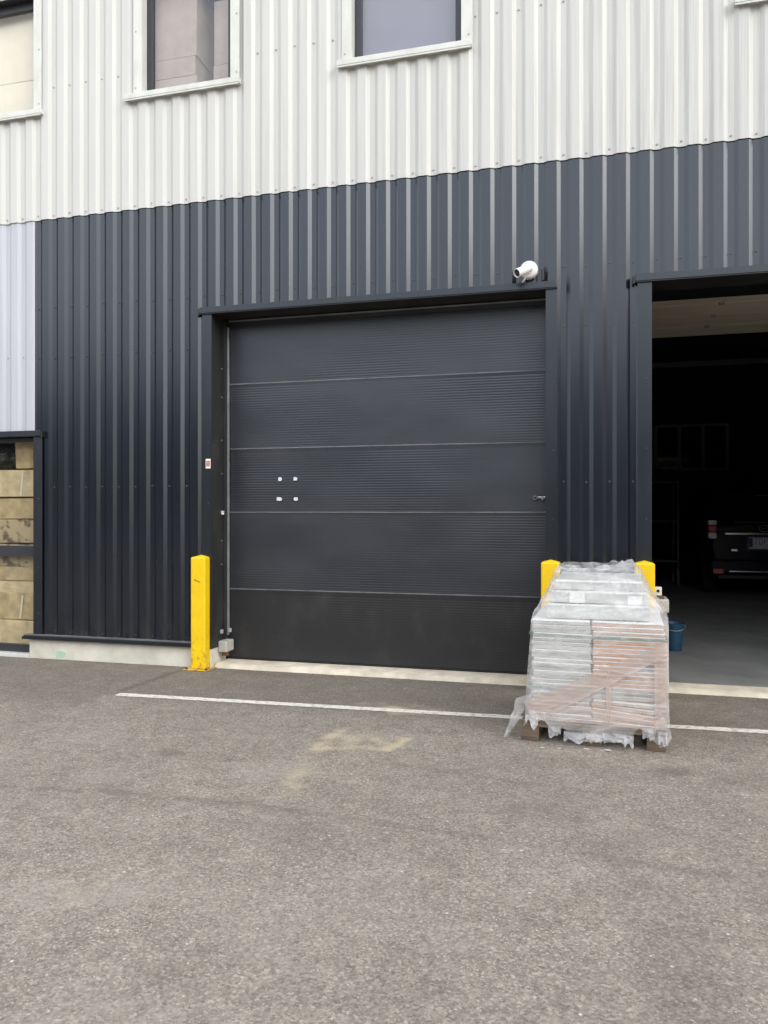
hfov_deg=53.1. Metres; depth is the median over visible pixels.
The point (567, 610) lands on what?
carton
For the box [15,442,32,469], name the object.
cardboard box
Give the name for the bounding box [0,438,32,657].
shop window
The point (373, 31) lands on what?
window
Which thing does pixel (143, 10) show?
window
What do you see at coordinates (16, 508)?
cardboard box
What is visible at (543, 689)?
flat carton
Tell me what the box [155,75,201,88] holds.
cardboard box
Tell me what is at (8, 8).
window
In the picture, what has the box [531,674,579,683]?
flat carton
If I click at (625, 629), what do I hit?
flat carton
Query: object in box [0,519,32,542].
cardboard box
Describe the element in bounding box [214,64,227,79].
cardboard box
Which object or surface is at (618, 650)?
flat carton
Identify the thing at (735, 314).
raised door
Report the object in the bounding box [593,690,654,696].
flat carton
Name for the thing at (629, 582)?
carton
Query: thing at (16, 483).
cardboard box
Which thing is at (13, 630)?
cardboard box
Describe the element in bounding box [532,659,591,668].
flat carton
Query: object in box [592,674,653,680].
flat carton
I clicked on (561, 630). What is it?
flat carton
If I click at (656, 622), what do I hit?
flat carton
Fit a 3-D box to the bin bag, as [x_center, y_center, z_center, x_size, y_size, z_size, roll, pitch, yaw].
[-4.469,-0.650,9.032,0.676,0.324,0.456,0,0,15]
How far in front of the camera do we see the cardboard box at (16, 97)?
8.68 m
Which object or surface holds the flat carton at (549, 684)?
on the flat carton at (543, 689)
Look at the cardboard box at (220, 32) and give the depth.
8.07 m
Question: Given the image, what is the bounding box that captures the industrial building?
[0,0,767,698]
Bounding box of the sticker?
[206,459,210,467]
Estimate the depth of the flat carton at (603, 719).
5.23 m
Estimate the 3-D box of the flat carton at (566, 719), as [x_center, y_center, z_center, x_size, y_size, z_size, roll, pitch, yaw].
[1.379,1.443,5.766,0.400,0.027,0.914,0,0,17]
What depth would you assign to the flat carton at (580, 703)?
5.30 m
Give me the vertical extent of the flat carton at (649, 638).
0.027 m
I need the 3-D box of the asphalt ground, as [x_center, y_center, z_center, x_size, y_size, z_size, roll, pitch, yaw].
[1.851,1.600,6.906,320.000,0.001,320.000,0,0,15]
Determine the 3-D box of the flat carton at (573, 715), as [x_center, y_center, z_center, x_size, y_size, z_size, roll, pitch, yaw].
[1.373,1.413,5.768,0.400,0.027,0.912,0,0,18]
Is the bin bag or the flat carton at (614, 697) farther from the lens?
the bin bag
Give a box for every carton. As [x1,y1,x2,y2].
[531,605,591,625]
[531,640,590,646]
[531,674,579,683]
[531,690,590,697]
[532,619,592,629]
[532,627,591,633]
[532,636,591,642]
[532,643,593,655]
[532,644,593,659]
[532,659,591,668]
[532,664,592,671]
[532,685,557,690]
[532,697,590,705]
[533,638,592,650]
[533,664,593,676]
[533,673,591,679]
[533,681,578,686]
[533,694,591,701]
[534,630,592,638]
[534,655,592,663]
[537,715,591,723]
[540,712,591,718]
[547,598,650,620]
[551,583,647,605]
[555,572,642,591]
[558,698,592,710]
[558,709,591,714]
[591,626,663,632]
[591,698,657,715]
[591,711,663,726]
[591,716,663,729]
[592,608,663,628]
[592,651,651,656]
[592,656,661,663]
[592,660,664,668]
[592,666,653,676]
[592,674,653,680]
[592,694,654,701]
[592,707,664,721]
[592,716,664,728]
[593,630,665,637]
[593,635,665,640]
[593,639,665,645]
[593,643,665,649]
[593,647,660,654]
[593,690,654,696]
[593,698,654,708]
[594,664,665,671]
[600,678,653,684]
[601,687,654,693]
[612,683,654,689]
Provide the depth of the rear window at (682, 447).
20.85 m
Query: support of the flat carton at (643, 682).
on the flat carton at (627, 685)
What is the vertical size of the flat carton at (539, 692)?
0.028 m
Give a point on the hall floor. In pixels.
(725, 638)
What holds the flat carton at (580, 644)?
on the flat carton at (560, 647)
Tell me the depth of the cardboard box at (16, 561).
8.70 m
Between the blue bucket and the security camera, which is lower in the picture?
the blue bucket
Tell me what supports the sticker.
attached to the industrial building
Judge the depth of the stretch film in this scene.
5.21 m
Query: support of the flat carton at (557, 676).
on the flat carton at (551, 680)
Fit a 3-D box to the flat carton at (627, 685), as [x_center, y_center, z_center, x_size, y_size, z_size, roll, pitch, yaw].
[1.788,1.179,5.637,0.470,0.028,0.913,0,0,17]
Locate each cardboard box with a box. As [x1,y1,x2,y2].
[0,12,33,85]
[0,81,33,113]
[0,470,32,498]
[0,498,32,518]
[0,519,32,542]
[0,543,32,566]
[0,566,32,580]
[0,580,32,592]
[0,592,32,619]
[0,619,32,643]
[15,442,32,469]
[155,0,213,77]
[155,56,213,81]
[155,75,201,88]
[214,0,227,65]
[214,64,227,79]
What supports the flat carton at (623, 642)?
on the flat carton at (638, 647)
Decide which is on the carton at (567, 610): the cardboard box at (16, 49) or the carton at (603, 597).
the carton at (603, 597)
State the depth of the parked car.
14.15 m
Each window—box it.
[0,0,42,121]
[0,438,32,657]
[123,0,240,101]
[336,0,472,68]
[654,423,728,470]
[734,0,767,6]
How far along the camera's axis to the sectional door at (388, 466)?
7.69 m
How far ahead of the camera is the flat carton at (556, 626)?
5.33 m
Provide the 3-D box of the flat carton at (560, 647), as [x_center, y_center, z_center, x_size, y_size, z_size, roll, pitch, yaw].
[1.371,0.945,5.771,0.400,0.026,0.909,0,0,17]
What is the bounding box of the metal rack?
[652,480,678,585]
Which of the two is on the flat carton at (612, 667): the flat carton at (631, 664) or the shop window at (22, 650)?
the flat carton at (631, 664)
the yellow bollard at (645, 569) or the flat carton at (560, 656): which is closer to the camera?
the flat carton at (560, 656)
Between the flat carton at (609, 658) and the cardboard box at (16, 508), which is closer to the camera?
the flat carton at (609, 658)
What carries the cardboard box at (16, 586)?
on the cardboard box at (16, 605)
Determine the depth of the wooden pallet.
5.25 m
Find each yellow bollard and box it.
[183,555,216,671]
[541,560,559,607]
[634,560,654,608]
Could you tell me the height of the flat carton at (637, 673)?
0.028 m
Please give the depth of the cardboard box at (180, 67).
8.18 m
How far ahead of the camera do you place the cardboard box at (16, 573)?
8.70 m
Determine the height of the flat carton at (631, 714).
0.070 m
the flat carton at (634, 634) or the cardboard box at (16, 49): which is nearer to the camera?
the flat carton at (634, 634)
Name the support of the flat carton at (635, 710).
on the flat carton at (631, 714)
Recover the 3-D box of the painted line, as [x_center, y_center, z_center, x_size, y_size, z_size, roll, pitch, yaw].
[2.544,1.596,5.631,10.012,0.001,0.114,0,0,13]
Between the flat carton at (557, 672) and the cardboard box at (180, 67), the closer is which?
the flat carton at (557, 672)
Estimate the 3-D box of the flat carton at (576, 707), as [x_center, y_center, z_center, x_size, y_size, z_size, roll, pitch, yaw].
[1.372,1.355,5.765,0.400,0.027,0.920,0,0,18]
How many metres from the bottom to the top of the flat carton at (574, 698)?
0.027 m
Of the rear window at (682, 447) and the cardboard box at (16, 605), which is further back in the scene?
the rear window at (682, 447)
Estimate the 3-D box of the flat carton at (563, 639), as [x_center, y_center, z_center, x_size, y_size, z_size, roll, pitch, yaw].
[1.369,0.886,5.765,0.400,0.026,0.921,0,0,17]
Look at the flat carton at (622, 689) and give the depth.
5.20 m
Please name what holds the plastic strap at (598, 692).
on the flat carton at (637, 693)
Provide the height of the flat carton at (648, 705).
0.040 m
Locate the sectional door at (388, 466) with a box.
[228,298,545,674]
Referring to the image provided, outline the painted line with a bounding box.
[116,693,767,733]
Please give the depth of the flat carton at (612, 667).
5.21 m
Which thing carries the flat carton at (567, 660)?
on the flat carton at (563, 664)
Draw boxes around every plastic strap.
[529,629,667,642]
[529,681,667,698]
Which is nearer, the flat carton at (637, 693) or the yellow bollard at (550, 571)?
the flat carton at (637, 693)
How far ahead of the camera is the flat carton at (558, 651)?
5.33 m
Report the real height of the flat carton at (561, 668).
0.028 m
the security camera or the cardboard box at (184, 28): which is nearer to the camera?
the security camera
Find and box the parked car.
[683,495,767,591]
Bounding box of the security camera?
[513,261,537,282]
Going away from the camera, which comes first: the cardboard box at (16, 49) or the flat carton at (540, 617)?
the flat carton at (540, 617)
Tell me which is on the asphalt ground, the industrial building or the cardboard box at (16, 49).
the industrial building
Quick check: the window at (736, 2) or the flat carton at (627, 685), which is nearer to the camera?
the flat carton at (627, 685)
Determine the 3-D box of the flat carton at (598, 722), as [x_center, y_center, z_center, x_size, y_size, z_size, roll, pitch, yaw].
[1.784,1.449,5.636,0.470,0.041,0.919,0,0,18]
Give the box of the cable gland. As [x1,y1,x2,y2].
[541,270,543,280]
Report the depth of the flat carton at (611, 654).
5.23 m
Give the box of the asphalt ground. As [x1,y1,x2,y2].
[0,656,767,1023]
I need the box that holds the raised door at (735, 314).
[652,294,767,337]
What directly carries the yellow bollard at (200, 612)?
on the asphalt ground
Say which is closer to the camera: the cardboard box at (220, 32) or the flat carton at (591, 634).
the flat carton at (591, 634)
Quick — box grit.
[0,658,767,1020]
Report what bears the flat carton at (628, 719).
on the flat carton at (603, 719)
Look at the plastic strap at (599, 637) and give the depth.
5.24 m
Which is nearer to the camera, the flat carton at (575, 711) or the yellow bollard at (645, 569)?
the flat carton at (575, 711)
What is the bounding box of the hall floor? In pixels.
[655,569,767,686]
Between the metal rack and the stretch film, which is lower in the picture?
the stretch film
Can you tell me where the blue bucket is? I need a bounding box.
[667,621,685,651]
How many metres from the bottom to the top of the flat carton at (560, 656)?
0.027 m
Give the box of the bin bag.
[0,443,17,469]
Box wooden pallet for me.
[521,710,665,751]
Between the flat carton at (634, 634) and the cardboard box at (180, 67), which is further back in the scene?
the cardboard box at (180, 67)

